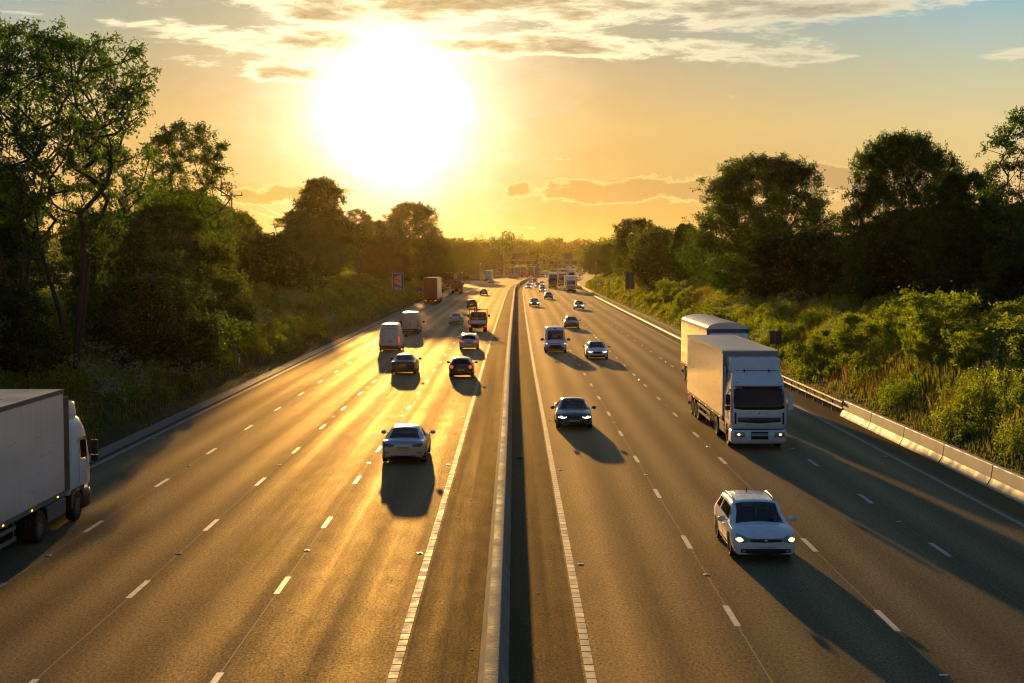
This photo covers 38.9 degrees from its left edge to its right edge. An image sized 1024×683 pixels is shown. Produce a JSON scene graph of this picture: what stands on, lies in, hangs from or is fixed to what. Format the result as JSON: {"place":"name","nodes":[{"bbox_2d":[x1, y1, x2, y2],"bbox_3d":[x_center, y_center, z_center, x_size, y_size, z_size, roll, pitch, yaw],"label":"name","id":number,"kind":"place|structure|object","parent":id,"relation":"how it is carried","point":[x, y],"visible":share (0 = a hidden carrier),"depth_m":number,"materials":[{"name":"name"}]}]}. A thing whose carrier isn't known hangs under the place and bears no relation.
{"place":"outdoors","nodes":[
{"label":"outdoors","id":0,"kind":"place"},
{"bbox_2d":[399,272,583,682],"bbox_3d":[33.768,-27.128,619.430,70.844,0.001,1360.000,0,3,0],"label":"central reserve","id":1,"kind":"structure","parent":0,"point":[447,635],"depth_m":41.04,"materials":[{"name":"concrete"}]},
{"bbox_2d":[478,284,517,682],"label":"central barrier","id":2,"kind":"object","parent":1,"relation":"on","point":[494,660],"visible":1,"depth_m":38.41,"materials":[{"name":"concrete"}]},
{"bbox_2d":[0,0,1023,242],"label":"sky","id":3,"kind":"structure","parent":0,"point":[569,120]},
{"bbox_2d":[6,256,1023,507],"bbox_3d":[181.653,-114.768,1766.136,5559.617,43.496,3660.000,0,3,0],"label":"ground","id":4,"kind":"structure","parent":0,"point":[120,430],"depth_m":82.55,"materials":[{"name":"green plant"}]},
{"bbox_2d":[0,159,51,326],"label":"ivy covered tree","id":5,"kind":"object","parent":4,"relation":"on","point":[9,245],"visible":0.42,"depth_m":83.75,"materials":[{"name":"green plant"}]},
{"bbox_2d":[0,172,54,297],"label":"scrub tree","id":6,"kind":"object","parent":4,"relation":"on","point":[34,270],"visible":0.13,"depth_m":91.92,"materials":[{"name":"green plant"}]},
{"bbox_2d":[0,277,79,376],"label":"bush","id":7,"kind":"object","parent":4,"relation":"on","point":[20,304],"visible":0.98,"depth_m":71.38,"materials":[{"name":"green plant"}]},
{"bbox_2d":[0,15,120,326],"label":"ash tree","id":8,"kind":"object","parent":4,"relation":"on","point":[9,31],"visible":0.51,"depth_m":77.46,"materials":[{"name":"green plant"}]},
{"bbox_2d":[0,24,163,373],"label":"ash tree","id":9,"kind":"object","parent":4,"relation":"on","point":[122,95],"visible":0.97,"depth_m":74.95,"materials":[{"name":"green plant"}]},
{"bbox_2d":[38,208,157,316],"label":"scrub tree","id":10,"kind":"object","parent":4,"relation":"on","point":[133,241],"visible":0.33,"depth_m":98.66,"materials":[{"name":"green plant"}]},
{"bbox_2d":[56,131,141,264],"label":"ash tree","id":11,"kind":"object","parent":4,"relation":"on","point":[127,200],"visible":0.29,"depth_m":106.81,"materials":[{"name":"green plant"}]},
{"bbox_2d":[25,227,272,271],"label":"hedgerow trees","id":12,"kind":"object","parent":4,"relation":"on","point":[50,254],"visible":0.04,"depth_m":350.03,"materials":[{"name":"green plant"}]},
{"bbox_2d":[67,247,240,354],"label":"bush","id":13,"kind":"object","parent":4,"relation":"on","point":[155,263],"visible":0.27,"depth_m":96.29,"materials":[{"name":"green plant"}]},
{"bbox_2d":[109,199,215,273],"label":"scrub tree","id":14,"kind":"object","parent":4,"relation":"on","point":[174,214],"visible":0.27,"depth_m":118.65,"materials":[{"name":"green plant"}]},
{"bbox_2d":[64,268,265,376],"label":"bush","id":15,"kind":"object","parent":4,"relation":"on","point":[160,302],"visible":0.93,"depth_m":86.63,"materials":[{"name":"green plant"}]},
{"bbox_2d":[133,186,237,248],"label":"scrub tree","id":16,"kind":"object","parent":4,"relation":"on","point":[208,212],"visible":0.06,"depth_m":145.24,"materials":[{"name":"green plant"}]},
{"bbox_2d":[132,117,251,267],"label":"ash tree","id":17,"kind":"object","parent":4,"relation":"on","point":[169,138],"visible":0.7,"depth_m":128.16,"materials":[{"name":"green plant"}]},
{"bbox_2d":[126,229,271,340],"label":"bush","id":18,"kind":"object","parent":4,"relation":"on","point":[213,254],"visible":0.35,"depth_m":110.83,"materials":[{"name":"green plant"}]},
{"bbox_2d":[58,290,339,405],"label":"wild flowers","id":19,"kind":"object","parent":4,"relation":"on","point":[196,368],"visible":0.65,"depth_m":80.19,"materials":[{"name":"green plant"}]},
{"bbox_2d":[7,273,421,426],"bbox_3d":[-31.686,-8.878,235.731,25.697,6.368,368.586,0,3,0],"label":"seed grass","id":20,"kind":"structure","parent":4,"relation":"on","point":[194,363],"depth_m":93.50,"materials":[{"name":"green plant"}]},
{"bbox_2d":[0,270,444,436],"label":"weeds","id":21,"kind":"object","parent":4,"relation":"on","point":[286,330],"visible":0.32,"depth_m":109.55,"materials":[{"name":"green plant"}]},
{"bbox_2d":[0,271,448,453],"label":"grass","id":22,"kind":"structure","parent":4,"relation":"on","point":[313,310],"depth_m":113.90,"materials":[{"name":"green plant"}]},
{"bbox_2d":[196,193,255,278],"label":"scrub tree","id":23,"kind":"object","parent":4,"relation":"on","point":[242,239],"visible":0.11,"depth_m":170.60,"materials":[{"name":"green plant"}]},
{"bbox_2d":[214,210,263,276],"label":"scrub tree","id":24,"kind":"object","parent":4,"relation":"on","point":[248,227],"visible":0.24,"depth_m":202.56,"materials":[{"name":"green plant"}]},
{"bbox_2d":[0,270,554,682],"bbox_3d":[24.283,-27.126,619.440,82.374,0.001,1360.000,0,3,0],"label":"carriageway","id":25,"kind":"structure","parent":4,"relation":"on","point":[336,611],"depth_m":44.12,"materials":[{"name":"grey asphalt"}]},
{"bbox_2d":[0,389,98,548],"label":"articulated lorry","id":26,"kind":"object","parent":25,"relation":"on","point":[44,469],"visible":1,"depth_m":43.27,"materials":[{"name":"metal"}]},
{"bbox_2d":[378,323,407,350],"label":"panel van","id":27,"kind":"object","parent":25,"relation":"on","point":[391,337],"visible":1,"depth_m":131.44,"materials":[{"name":"white paint"}]},
{"bbox_2d":[390,353,421,373],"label":"saloon car","id":28,"kind":"object","parent":25,"relation":"on","point":[404,362],"visible":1,"depth_m":105.73,"materials":[{"name":"black paint"}]},
{"bbox_2d":[381,424,435,461],"bbox_3d":[-4.486,4.235,62.075,2.354,1.440,4.864,0,3,0],"label":"saloon car","id":29,"kind":"object","parent":25,"relation":"on","point":[406,442],"visible":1,"depth_m":59.91,"materials":[{"name":"silver metal"}]},
{"bbox_2d":[400,311,424,333],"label":"panel van","id":30,"kind":"object","parent":25,"relation":"on","point":[410,321],"visible":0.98,"depth_m":161.69,"materials":[{"name":"silver metal"}]},
{"bbox_2d":[423,277,442,304],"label":"articulated lorry","id":31,"kind":"object","parent":25,"relation":"on","point":[432,290],"visible":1,"depth_m":264.12,"materials":[{"name":"red paint"}]},
{"bbox_2d":[447,356,477,377],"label":"hatchback car","id":32,"kind":"object","parent":25,"relation":"on","point":[461,365],"visible":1,"depth_m":102.75,"materials":[{"name":"black paint"}]},
{"bbox_2d":[458,333,481,348],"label":"estate car","id":33,"kind":"object","parent":25,"relation":"on","point":[468,340],"visible":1,"depth_m":134.38,"materials":[{"name":"silver metal"}]},
{"bbox_2d":[467,307,489,331],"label":"flatbed truck","id":34,"kind":"object","parent":25,"relation":"on","point":[478,319],"visible":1,"depth_m":169.70,"materials":[{"name":"white paint"}]},
{"bbox_2d":[5,330,1023,682],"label":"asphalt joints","id":35,"kind":"object","parent":25,"relation":"on","point":[369,462],"visible":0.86,"depth_m":41.45,"materials":[{"name":"white paint"}]},
{"bbox_2d":[89,276,1023,682],"bbox_3d":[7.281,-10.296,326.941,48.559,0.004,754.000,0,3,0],"label":"edge lines","id":36,"kind":"object","parent":25,"relation":"on","point":[583,638],"visible":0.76,"depth_m":48.01,"materials":[{"name":"paint"}]},
{"bbox_2d":[226,229,329,292],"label":"bush","id":37,"kind":"object","parent":4,"relation":"on","point":[256,263],"visible":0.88,"depth_m":189.46,"materials":[{"name":"green plant"}]},
{"bbox_2d":[270,208,321,263],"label":"ivy covered tree","id":38,"kind":"object","parent":4,"relation":"on","point":[292,219],"visible":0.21,"depth_m":277.57,"materials":[{"name":"green plant"}]},
{"bbox_2d":[282,316,316,335],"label":"shrub","id":39,"kind":"object","parent":4,"relation":"on","point":[299,320],"visible":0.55,"depth_m":140.17,"materials":[{"name":"green plant"}]},
{"bbox_2d":[275,225,328,277],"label":"scrub tree","id":40,"kind":"object","parent":4,"relation":"on","point":[313,236],"visible":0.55,"depth_m":224.65,"materials":[{"name":"green plant"}]},
{"bbox_2d":[89,270,540,462],"bbox_3d":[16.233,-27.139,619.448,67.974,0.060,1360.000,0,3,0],"label":"drainage channel","id":41,"kind":"object","parent":4,"relation":"on","point":[119,444],"visible":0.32,"depth_m":87.45,"materials":[{"name":"concrete"}]},
{"bbox_2d":[284,176,365,273],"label":"ivy covered tree","id":42,"kind":"object","parent":4,"relation":"on","point":[317,202],"visible":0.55,"depth_m":288.60,"materials":[{"name":"green plant"}]},
{"bbox_2d":[303,224,356,276],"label":"scrub tree","id":43,"kind":"object","parent":4,"relation":"on","point":[334,260],"visible":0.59,"depth_m":254.63,"materials":[{"name":"green plant"}]},
{"bbox_2d":[343,208,377,275],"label":"ash tree","id":44,"kind":"object","parent":4,"relation":"on","point":[366,218],"visible":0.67,"depth_m":298.39,"materials":[{"name":"green plant"}]},
{"bbox_2d":[351,218,404,275],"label":"ivy covered tree","id":45,"kind":"object","parent":4,"relation":"on","point":[384,233],"visible":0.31,"depth_m":326.92,"materials":[{"name":"green plant"}]},
{"bbox_2d":[392,273,403,302],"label":"road sign","id":46,"kind":"object","parent":4,"relation":"on","point":[397,281],"visible":0.99,"depth_m":249.83,"materials":[{"name":"blue metal"}]},
{"bbox_2d":[381,252,415,282],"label":"bush","id":47,"kind":"object","parent":4,"relation":"on","point":[405,267],"visible":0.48,"depth_m":322.99,"materials":[{"name":"green plant"}]},
{"bbox_2d":[381,199,450,279],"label":"broadleaf tree","id":48,"kind":"object","parent":4,"relation":"on","point":[402,213],"visible":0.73,"depth_m":367.75,"materials":[{"name":"green plant"}]},
{"bbox_2d":[413,234,459,278],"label":"broadleaf tree","id":49,"kind":"object","parent":4,"relation":"on","point":[451,265],"visible":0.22,"depth_m":390.49,"materials":[{"name":"green plant"}]},
{"bbox_2d":[48,235,834,259],"bbox_3d":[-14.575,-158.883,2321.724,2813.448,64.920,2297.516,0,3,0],"label":"distant woodland","id":50,"kind":"object","parent":4,"relation":"on","point":[554,243],"visible":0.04,"depth_m":1426.86,"materials":[{"name":"green plant"}]},
{"bbox_2d":[433,240,466,282],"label":"broadleaf tree","id":51,"kind":"object","parent":4,"relation":"on","point":[456,249],"visible":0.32,"depth_m":468.62,"materials":[{"name":"green plant"}]},
{"bbox_2d":[459,242,483,277],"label":"broadleaf tree","id":52,"kind":"object","parent":4,"relation":"on","point":[475,252],"visible":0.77,"depth_m":556.96,"materials":[{"name":"green plant"}]},
{"bbox_2d":[270,231,736,272],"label":"woodland","id":53,"kind":"object","parent":4,"relation":"on","point":[495,255],"visible":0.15,"depth_m":858.26,"materials":[{"name":"green plant"}]},
{"bbox_2d":[505,253,584,273],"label":"sign gantry","id":54,"kind":"object","parent":4,"relation":"on","point":[516,256],"visible":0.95,"depth_m":704.22,"materials":[{"name":"grey"}]},
{"bbox_2d":[579,248,603,275],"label":"scrub tree","id":55,"kind":"object","parent":4,"relation":"on","point":[591,262],"visible":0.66,"depth_m":468.33,"materials":[{"name":"green plant"}]},
{"bbox_2d":[593,242,613,273],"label":"scrub tree","id":56,"kind":"object","parent":4,"relation":"on","point":[605,249],"visible":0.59,"depth_m":422.71,"materials":[{"name":"green plant"}]},
{"bbox_2d":[625,272,634,288],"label":"road sign","id":57,"kind":"object","parent":4,"relation":"on","point":[629,280],"visible":0.92,"depth_m":239.78,"materials":[{"name":"grey metal"}]},
{"bbox_2d":[608,216,668,277],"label":"broadleaf tree","id":58,"kind":"object","parent":4,"relation":"on","point":[625,231],"visible":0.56,"depth_m":297.58,"materials":[{"name":"green plant"}]},
{"bbox_2d":[616,226,683,289],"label":"tree","id":59,"kind":"object","parent":4,"relation":"on","point":[652,241],"visible":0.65,"depth_m":259.15,"materials":[{"name":"green plant"}]},
{"bbox_2d":[654,277,688,302],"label":"shrub","id":60,"kind":"object","parent":4,"relation":"on","point":[666,295],"visible":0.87,"depth_m":205.28,"materials":[{"name":"green plant"}]},
{"bbox_2d":[670,290,690,310],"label":"shrub","id":61,"kind":"object","parent":4,"relation":"on","point":[679,299],"visible":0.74,"depth_m":185.64,"materials":[{"name":"green plant"}]},
{"bbox_2d":[667,221,705,283],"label":"ivy covered tree","id":62,"kind":"object","parent":4,"relation":"on","point":[679,238],"visible":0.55,"depth_m":230.52,"materials":[{"name":"green plant"}]},
{"bbox_2d":[673,151,853,297],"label":"broadleaf tree","id":63,"kind":"object","parent":4,"relation":"on","point":[779,178],"visible":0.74,"depth_m":162.26,"materials":[{"name":"green plant"}]},
{"bbox_2d":[740,230,800,298],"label":"bush","id":64,"kind":"object","parent":4,"relation":"on","point":[763,253],"visible":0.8,"depth_m":148.54,"materials":[{"name":"green plant"}]},
{"bbox_2d":[755,302,788,323],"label":"shrub","id":65,"kind":"object","parent":4,"relation":"on","point":[779,310],"visible":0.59,"depth_m":127.82,"materials":[{"name":"green plant"}]},
{"bbox_2d":[522,270,1023,682],"bbox_3d":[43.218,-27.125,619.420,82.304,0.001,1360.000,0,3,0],"label":"carriageway","id":66,"kind":"structure","parent":4,"relation":"on","point":[654,611],"depth_m":42.61,"materials":[{"name":"grey asphalt"}]},
{"bbox_2d":[0,278,950,682],"bbox_3d":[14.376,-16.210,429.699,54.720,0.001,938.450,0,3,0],"label":"lane markings","id":67,"kind":"object","parent":66,"relation":"on","point":[684,538],"visible":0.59,"depth_m":44.41,"materials":[{"name":"paint"}]},
{"bbox_2d":[540,326,569,352],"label":"panel van","id":68,"kind":"object","parent":66,"relation":"on","point":[554,339],"visible":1,"depth_m":130.46,"materials":[{"name":"white paint"}]},
{"bbox_2d":[564,275,576,291],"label":"articulated lorry","id":69,"kind":"object","parent":66,"relation":"on","point":[570,283],"visible":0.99,"depth_m":360.91,"materials":[{"name":"metal"}]},
{"bbox_2d":[550,397,595,427],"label":"saloon car","id":70,"kind":"object","parent":66,"relation":"on","point":[572,411],"visible":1,"depth_m":72.31,"materials":[{"name":"grey paint"}]},
{"bbox_2d":[583,341,609,358],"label":"saloon car","id":71,"kind":"object","parent":66,"relation":"on","point":[595,349],"visible":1,"depth_m":122.25,"materials":[{"name":"silver metal"}]},
{"bbox_2d":[681,314,748,380],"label":"articulated lorry","id":72,"kind":"object","parent":66,"relation":"on","point":[698,324],"visible":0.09,"depth_m":93.30,"materials":[{"name":"white paint"}]},
{"bbox_2d":[687,335,793,445],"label":"articulated lorry","id":73,"kind":"object","parent":66,"relation":"on","point":[735,384],"visible":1,"depth_m":65.20,"materials":[{"name":"metal"}]},
{"bbox_2d":[714,489,796,555],"bbox_3d":[7.094,5.266,42.744,2.294,1.602,4.589,0,3,0],"label":"estate car","id":74,"kind":"object","parent":66,"relation":"on","point":[746,521],"visible":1,"depth_m":41.62,"materials":[{"name":"white paint"}]},
{"bbox_2d":[769,331,781,348],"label":"square sign","id":75,"kind":"object","parent":4,"relation":"on","point":[775,338],"visible":0.9,"depth_m":107.13,"materials":[{"name":"grey metal"}]},
{"bbox_2d":[765,320,790,345],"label":"shrub","id":76,"kind":"object","parent":4,"relation":"on","point":[780,327],"visible":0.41,"depth_m":115.74,"materials":[{"name":"green plant"}]},
{"bbox_2d":[768,229,837,293],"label":"bush","id":77,"kind":"object","parent":4,"relation":"on","point":[805,242],"visible":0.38,"depth_m":146.00,"materials":[{"name":"green plant"}]},
{"bbox_2d":[585,270,1023,460],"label":"weeds","id":78,"kind":"object","parent":4,"relation":"on","point":[815,314],"visible":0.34,"depth_m":89.19,"materials":[{"name":"green plant"}]},
{"bbox_2d":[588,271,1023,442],"bbox_3d":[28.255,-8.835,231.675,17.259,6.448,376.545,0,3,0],"label":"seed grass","id":79,"kind":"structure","parent":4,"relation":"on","point":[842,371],"depth_m":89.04,"materials":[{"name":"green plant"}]},
{"bbox_2d":[798,328,836,358],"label":"shrub","id":80,"kind":"object","parent":4,"relation":"on","point":[817,340],"visible":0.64,"depth_m":99.87,"materials":[{"name":"green plant"}]},
{"bbox_2d":[782,238,868,302],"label":"bush","id":81,"kind":"object","parent":4,"relation":"on","point":[819,259],"visible":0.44,"depth_m":132.07,"materials":[{"name":"green plant"}]},
{"bbox_2d":[682,287,1007,372],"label":"wild flowers","id":82,"kind":"object","parent":4,"relation":"on","point":[788,311],"visible":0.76,"depth_m":129.60,"materials":[{"name":"plant"}]},
{"bbox_2d":[822,308,880,355],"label":"shrub","id":83,"kind":"object","parent":4,"relation":"on","point":[844,335],"visible":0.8,"depth_m":95.41,"materials":[{"name":"green plant"}]},
{"bbox_2d":[841,350,867,375],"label":"shrub","id":84,"kind":"object","parent":4,"relation":"on","point":[861,357],"visible":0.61,"depth_m":88.13,"materials":[{"name":"green plant"}]},
{"bbox_2d":[853,242,927,302],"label":"bush","id":85,"kind":"object","parent":4,"relation":"on","point":[894,259],"visible":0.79,"depth_m":114.88,"materials":[{"name":"green plant"}]},
{"bbox_2d":[873,297,916,340],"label":"shrub","id":86,"kind":"object","parent":4,"relation":"on","point":[891,322],"visible":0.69,"depth_m":91.77,"materials":[{"name":"green plant"}]},
{"bbox_2d":[827,127,977,300],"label":"broadleaf tree","id":87,"kind":"object","parent":4,"relation":"on","point":[878,160],"visible":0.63,"depth_m":118.72,"materials":[{"name":"green plant"}]},
{"bbox_2d":[897,323,936,362],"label":"shrub","id":88,"kind":"object","parent":4,"relation":"on","point":[925,335],"visible":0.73,"depth_m":81.77,"materials":[{"name":"green plant"}]},
{"bbox_2d":[894,280,989,343],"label":"shrub","id":89,"kind":"object","parent":4,"relation":"on","point":[919,302],"visible":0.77,"depth_m":83.23,"materials":[{"name":"green plant"}]},
{"bbox_2d":[904,166,1005,290],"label":"broadleaf tree","id":90,"kind":"object","parent":4,"relation":"on","point":[959,206],"visible":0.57,"depth_m":101.66,"materials":[{"name":"green plant"}]},
{"bbox_2d":[922,288,996,323],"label":"shrub","id":91,"kind":"object","parent":4,"relation":"on","point":[963,306],"visible":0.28,"depth_m":89.16,"materials":[{"name":"green plant"}]},
{"bbox_2d":[940,319,1006,371],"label":"shrub","id":92,"kind":"object","parent":4,"relation":"on","point":[961,355],"visible":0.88,"depth_m":74.02,"materials":[{"name":"green plant"}]},
{"bbox_2d":[947,204,1023,298],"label":"bush","id":93,"kind":"object","parent":4,"relation":"on","point":[1000,223],"visible":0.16,"depth_m":99.04,"materials":[{"name":"green plant"}]},
{"bbox_2d":[962,299,1023,346],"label":"shrub","id":94,"kind":"object","parent":4,"relation":"on","point":[1012,309],"visible":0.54,"depth_m":77.98,"materials":[{"name":"green plant"}]},
{"bbox_2d":[966,239,1023,313],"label":"bush","id":95,"kind":"object","parent":4,"relation":"on","point":[1002,265],"visible":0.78,"depth_m":88.98,"materials":[{"name":"green plant"}]},
{"bbox_2d":[974,105,1023,249],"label":"ash tree","id":96,"kind":"object","parent":4,"relation":"on","point":[1003,140],"visible":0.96,"depth_m":91.68,"materials":[{"name":"green plant"}]},
{"bbox_2d":[985,302,1023,369],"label":"shrub","id":97,"kind":"object","parent":4,"relation":"on","point":[1018,341],"visible":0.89,"depth_m":69.10,"materials":[{"name":"green plant"}]},
{"bbox_2d":[1007,372,1023,409],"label":"shrub","id":98,"kind":"object","parent":4,"relation":"on","point":[1020,380],"visible":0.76,"depth_m":62.23,"materials":[{"name":"green plant"}]},
{"bbox_2d":[576,272,1023,519],"bbox_3d":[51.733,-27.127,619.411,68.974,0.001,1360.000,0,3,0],"label":"edge strip","id":99,"kind":"object","parent":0,"point":[1010,505],"visible":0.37,"depth_m":64.95,"materials":[{"name":"concrete"}]},
{"bbox_2d":[589,293,680,339],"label":"kerb line","id":100,"kind":"object","parent":99,"relation":"on","point":[660,328],"visible":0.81,"depth_m":198.02,"materials":[{"name":"paint"}]},
{"bbox_2d":[781,374,843,411],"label":"guard rail","id":101,"kind":"object","parent":99,"relation":"on","point":[816,391],"visible":0.6,"depth_m":85.57,"materials":[{"name":"metal"}]},
{"bbox_2d":[840,401,874,428],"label":"concrete barrier","id":102,"kind":"object","parent":99,"relation":"on","point":[856,414],"visible":0.94,"depth_m":75.13,"materials":[{"name":"grey concrete"}]},
{"bbox_2d":[867,413,907,444],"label":"concrete barrier","id":103,"kind":"object","parent":99,"relation":"on","point":[887,428],"visible":0.93,"depth_m":69.03,"materials":[{"name":"grey concrete"}]},
{"bbox_2d":[900,427,947,463],"bbox_3d":[17.962,4.480,63.178,0.544,0.830,6.030,0,3,0],"label":"concrete barrier","id":104,"kind":"object","parent":99,"relation":"on","point":[924,445],"visible":0.91,"depth_m":62.91,"materials":[{"name":"grey concrete"}]},
{"bbox_2d":[939,444,996,486],"bbox_3d":[17.955,4.830,57.088,0.544,0.830,6.030,0,3,0],"label":"concrete barrier","id":105,"kind":"object","parent":99,"relation":"on","point":[973,467],"visible":0.94,"depth_m":56.80,"materials":[{"name":"grey concrete"}]},
{"bbox_2d":[987,465,1023,504],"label":"concrete barrier","id":106,"kind":"object","parent":99,"relation":"on","point":[1006,482],"visible":1,"depth_m":52.17,"materials":[{"name":"grey concrete"}]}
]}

